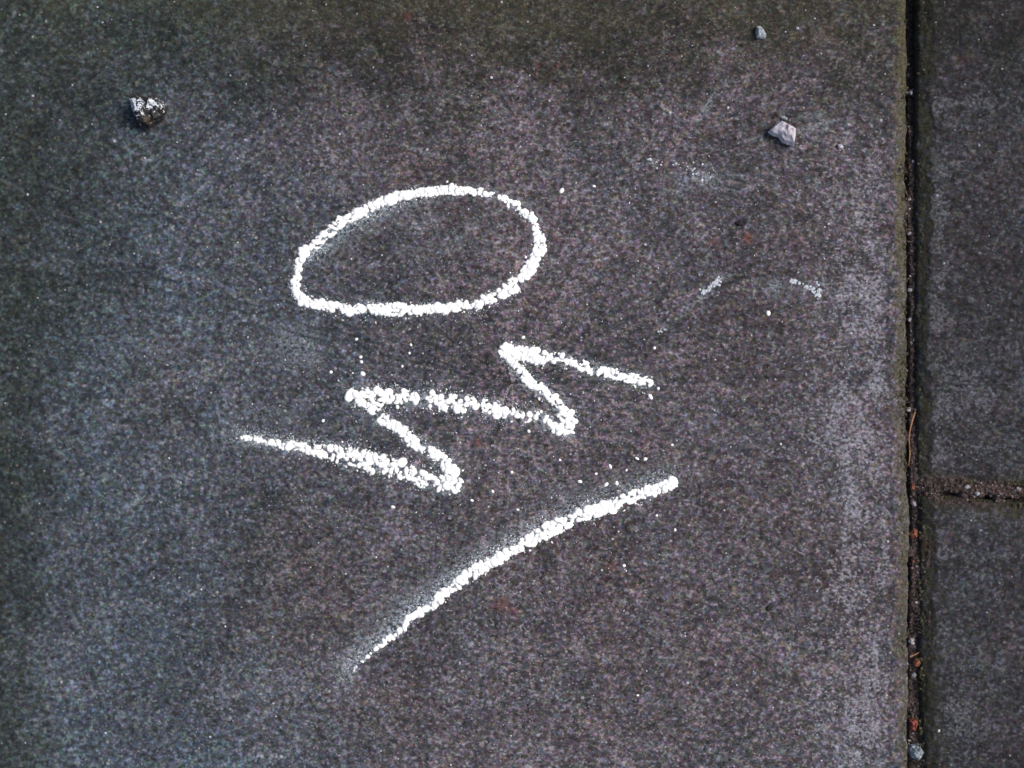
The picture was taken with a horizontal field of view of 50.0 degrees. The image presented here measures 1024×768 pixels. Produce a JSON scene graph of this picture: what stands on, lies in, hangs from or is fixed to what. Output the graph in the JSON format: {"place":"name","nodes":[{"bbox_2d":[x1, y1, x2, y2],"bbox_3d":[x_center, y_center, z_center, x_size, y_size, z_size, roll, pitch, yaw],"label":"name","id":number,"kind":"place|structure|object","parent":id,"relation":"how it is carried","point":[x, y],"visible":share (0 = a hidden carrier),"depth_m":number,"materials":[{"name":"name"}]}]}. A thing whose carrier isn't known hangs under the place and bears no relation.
{"place":"outdoors","nodes":[
{"label":"outdoors","id":0,"kind":"place"},
{"bbox_2d":[0,0,909,767],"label":"paving slab","id":1,"kind":"structure","parent":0,"point":[322,78],"depth_m":0.69,"materials":[{"name":"concrete"}]},
{"bbox_2d":[129,95,166,127],"bbox_3d":[-0.231,-0.173,0.696,0.023,0.018,0.020,0,90,4],"label":"stone","id":2,"kind":"object","parent":1,"relation":"on","point":[149,111],"visible":1,"depth_m":0.69,"materials":[{"name":"grey stone"}]},
{"bbox_2d":[289,182,546,320],"bbox_3d":[-0.060,-0.083,0.690,0.166,0.001,0.090,0,90,4],"label":"chalk letter","id":3,"kind":"object","parent":1,"relation":"on","point":[528,270],"visible":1,"depth_m":0.69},
{"bbox_2d":[228,338,653,497],"bbox_3d":[-0.045,0.029,0.689,0.272,0.001,0.087,-16,89,4],"label":"chalk letter","id":4,"kind":"object","parent":1,"relation":"on","point":[509,353],"visible":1,"depth_m":0.69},
{"bbox_2d":[1,2,888,766],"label":"fine specks","id":5,"kind":"object","parent":1,"relation":"on","point":[431,380],"visible":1,"depth_m":0.69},
{"bbox_2d":[333,466,677,687],"bbox_3d":[-0.012,0.116,0.687,0.254,0.001,0.041,-33,88,3],"label":"chalk slash","id":6,"kind":"object","parent":1,"relation":"on","point":[601,508],"visible":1,"depth_m":0.69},
{"bbox_2d":[1,0,1023,767],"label":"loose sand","id":7,"kind":"structure","parent":1,"relation":"on","point":[567,350],"depth_m":0.68,"materials":[{"name":"grey sand"}]},
{"bbox_2d":[639,158,714,184],"bbox_3d":[0.103,-0.134,0.679,0.049,0.001,0.012,13,91,4],"label":"chalk scuff","id":8,"kind":"object","parent":1,"relation":"on","point":[650,159],"visible":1,"depth_m":0.68,"materials":[{"name":"white"}]},
{"bbox_2d":[699,276,721,294],"bbox_3d":[0.122,-0.061,0.678,0.014,0.001,0.012,0,90,4],"label":"chalk scuff","id":9,"kind":"object","parent":1,"relation":"on","point":[705,291],"visible":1,"depth_m":0.68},
{"bbox_2d":[735,221,743,225],"bbox_3d":[0.140,-0.099,0.677,0.005,0.002,0.004,0,90,4],"label":"grit","id":10,"kind":"object","parent":1,"relation":"on","point":[739,223],"visible":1,"depth_m":0.68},
{"bbox_2d":[755,26,765,38],"bbox_3d":[0.153,-0.216,0.674,0.007,0.005,0.008,0,90,4],"label":"stone","id":11,"kind":"object","parent":1,"relation":"on","point":[760,32],"visible":1,"depth_m":0.67,"materials":[{"name":"grey stone"}]},
{"bbox_2d":[768,121,795,146],"bbox_3d":[0.166,-0.153,0.670,0.018,0.010,0.011,29,92,3],"label":"stone","id":12,"kind":"object","parent":1,"relation":"on","point":[784,132],"visible":1,"depth_m":0.67,"materials":[{"name":"grey stone"}]},
{"bbox_2d":[789,278,800,284],"bbox_3d":[0.174,-0.063,0.674,0.007,0.001,0.004,0,90,4],"label":"chalk scuff","id":13,"kind":"object","parent":1,"relation":"on","point":[792,281],"visible":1,"depth_m":0.67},
{"bbox_2d":[803,281,821,298],"bbox_3d":[0.184,-0.057,0.673,0.011,0.001,0.011,0,90,4],"label":"chalk scuff","id":14,"kind":"object","parent":1,"relation":"on","point":[811,288],"visible":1,"depth_m":0.67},
{"bbox_2d":[904,0,1023,767],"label":"joint soil","id":15,"kind":"structure","parent":0,"point":[910,468],"depth_m":0.67,"materials":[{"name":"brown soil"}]},
{"bbox_2d":[908,638,914,644],"bbox_3d":[0.245,0.158,0.673,0.004,0.004,0.005,0,90,4],"label":"pebble","id":16,"kind":"object","parent":15,"relation":"on","point":[911,641],"visible":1,"depth_m":0.67,"materials":[{"name":"stone"}]},
{"bbox_2d":[908,412,915,465],"bbox_3d":[0.244,0.034,0.672,0.004,0.004,0.034,0,90,4],"label":"dry stem","id":17,"kind":"object","parent":15,"relation":"on","point":[909,435],"visible":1,"depth_m":0.67,"materials":[{"name":"plant"}]},
{"bbox_2d":[909,718,917,730],"bbox_3d":[0.246,0.209,0.672,0.005,0.006,0.008,0,90,4],"label":"pebble","id":18,"kind":"object","parent":15,"relation":"on","point":[913,722],"visible":1,"depth_m":0.67,"materials":[{"name":"red stone"}]},
{"bbox_2d":[909,528,918,538],"bbox_3d":[0.246,0.092,0.673,0.006,0.005,0.007,0,90,4],"label":"pebble","id":19,"kind":"object","parent":15,"relation":"on","point":[913,532],"visible":1,"depth_m":0.67,"materials":[{"name":"orange stone"}]},
{"bbox_2d":[908,743,923,759],"bbox_3d":[0.247,0.226,0.673,0.010,0.009,0.010,0,90,4],"label":"pebble","id":20,"kind":"object","parent":15,"relation":"on","point":[915,751],"visible":1,"depth_m":0.67,"materials":[{"name":"grey stone"}]},
{"bbox_2d":[913,658,920,666],"bbox_3d":[0.248,0.171,0.673,0.005,0.004,0.005,0,90,4],"label":"pebble","id":21,"kind":"object","parent":15,"relation":"on","point":[916,662],"visible":1,"depth_m":0.67,"materials":[{"name":"orange stone"}]},
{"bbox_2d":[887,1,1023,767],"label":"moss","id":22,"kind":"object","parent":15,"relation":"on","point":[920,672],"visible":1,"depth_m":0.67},
{"bbox_2d":[912,0,1023,483],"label":"paving slab","id":23,"kind":"structure","parent":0,"point":[951,290],"depth_m":0.67,"materials":[{"name":"concrete"}]},
{"bbox_2d":[917,494,1023,767],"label":"paving slab","id":24,"kind":"structure","parent":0,"point":[969,643],"depth_m":0.67,"materials":[{"name":"concrete"}]}
]}

